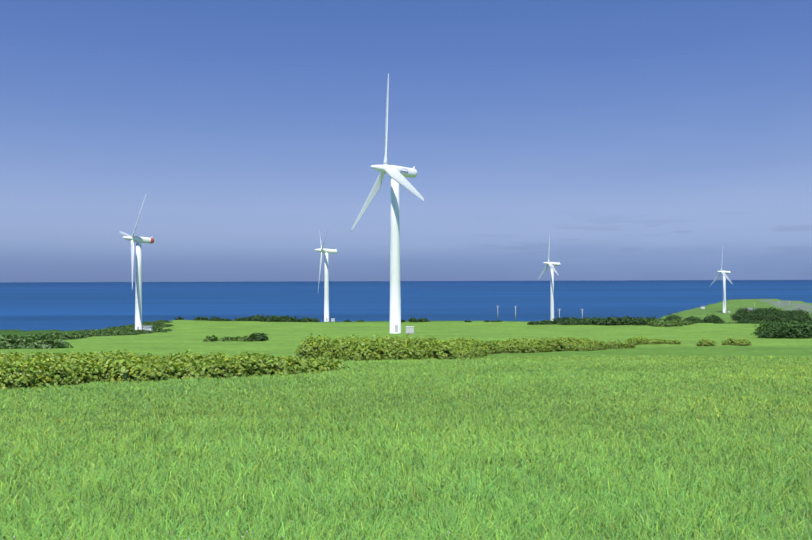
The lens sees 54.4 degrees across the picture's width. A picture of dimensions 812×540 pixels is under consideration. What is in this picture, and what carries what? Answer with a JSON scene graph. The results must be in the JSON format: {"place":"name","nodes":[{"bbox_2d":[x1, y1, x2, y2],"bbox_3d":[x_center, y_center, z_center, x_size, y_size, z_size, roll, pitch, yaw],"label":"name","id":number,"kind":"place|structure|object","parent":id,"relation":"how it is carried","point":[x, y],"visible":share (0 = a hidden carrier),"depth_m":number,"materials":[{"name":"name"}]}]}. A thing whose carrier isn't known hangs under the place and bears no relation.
{"place":"outdoors","nodes":[
{"label":"outdoors","id":0,"kind":"place"},
{"bbox_2d":[0,0,811,282],"bbox_3d":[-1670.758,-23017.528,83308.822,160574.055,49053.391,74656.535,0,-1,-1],"label":"sky","id":1,"kind":"structure","parent":0,"point":[611,140],"depth_m":74887.75,"materials":[{"name":"blue"}]},
{"bbox_2d":[0,280,811,330],"bbox_3d":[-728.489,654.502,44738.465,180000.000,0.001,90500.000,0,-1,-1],"label":"sea water","id":2,"kind":"structure","parent":0,"point":[60,306],"depth_m":3043.56,"materials":[{"name":"blue liquid"}]},
{"bbox_2d":[0,299,811,539],"bbox_3d":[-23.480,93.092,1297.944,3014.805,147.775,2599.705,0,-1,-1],"label":"terrain","id":3,"kind":"structure","parent":0,"point":[183,336],"depth_m":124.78,"materials":[{"name":"green plant"}]},
{"bbox_2d":[0,320,172,348],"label":"bushes","id":4,"kind":"object","parent":3,"relation":"on","point":[51,340],"visible":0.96,"depth_m":197.34,"materials":[{"name":"green plant"}]},
{"bbox_2d":[119,195,153,329],"bbox_3d":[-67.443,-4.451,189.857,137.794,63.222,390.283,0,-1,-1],"label":"turbine","id":5,"kind":"object","parent":3,"relation":"on","point":[138,240],"visible":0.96,"depth_m":363.20,"materials":[{"name":"white metal"}]},
{"bbox_2d":[143,326,152,330],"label":"utility box","id":6,"kind":"object","parent":3,"relation":"on","point":[150,328],"visible":0.46,"depth_m":362.54,"materials":[{"name":"white metal"}]},
{"bbox_2d":[13,508,518,539],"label":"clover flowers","id":7,"kind":"object","parent":3,"relation":"on","point":[14,537],"visible":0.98,"depth_m":8.93,"materials":[{"name":"plant"}]},
{"bbox_2d":[315,229,337,321],"bbox_3d":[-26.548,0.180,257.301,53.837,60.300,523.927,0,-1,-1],"label":"turbine","id":8,"kind":"object","parent":3,"relation":"on","point":[326,286],"visible":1,"depth_m":495.32,"materials":[{"name":"white metal"}]},
{"bbox_2d":[0,332,750,389],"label":"hedge","id":9,"kind":"object","parent":3,"relation":"on","point":[32,370],"visible":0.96,"depth_m":47.55,"materials":[{"name":"green plant"}]},
{"bbox_2d":[350,73,423,333],"bbox_3d":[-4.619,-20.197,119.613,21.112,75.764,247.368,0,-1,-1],"label":"turbine","id":10,"kind":"object","parent":3,"relation":"on","point":[397,174],"visible":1,"depth_m":223.05,"materials":[{"name":"white metal"}]},
{"bbox_2d":[203,319,695,341],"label":"bushes","id":11,"kind":"object","parent":3,"relation":"on","point":[660,323],"visible":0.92,"depth_m":315.26,"materials":[{"name":"green plant"}]},
{"bbox_2d":[175,306,811,324],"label":"bushes","id":12,"kind":"object","parent":3,"relation":"on","point":[751,316],"visible":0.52,"depth_m":504.94,"materials":[{"name":"green plant"}]},
{"bbox_2d":[248,319,811,340],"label":"bushes","id":13,"kind":"object","parent":3,"relation":"on","point":[783,330],"visible":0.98,"depth_m":194.56,"materials":[{"name":"green plant"}]},
{"bbox_2d":[538,234,560,320],"bbox_3d":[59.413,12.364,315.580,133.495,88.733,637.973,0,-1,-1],"label":"turbine","id":14,"kind":"object","parent":3,"relation":"on","point":[552,268],"visible":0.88,"depth_m":616.73,"materials":[{"name":"white metal"}]},
{"bbox_2d":[709,246,731,312],"bbox_3d":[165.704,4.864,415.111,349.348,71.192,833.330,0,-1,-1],"label":"turbine","id":15,"kind":"object","parent":3,"relation":"on","point":[724,273],"visible":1,"depth_m":810.00,"materials":[{"name":"white metal"}]}
]}

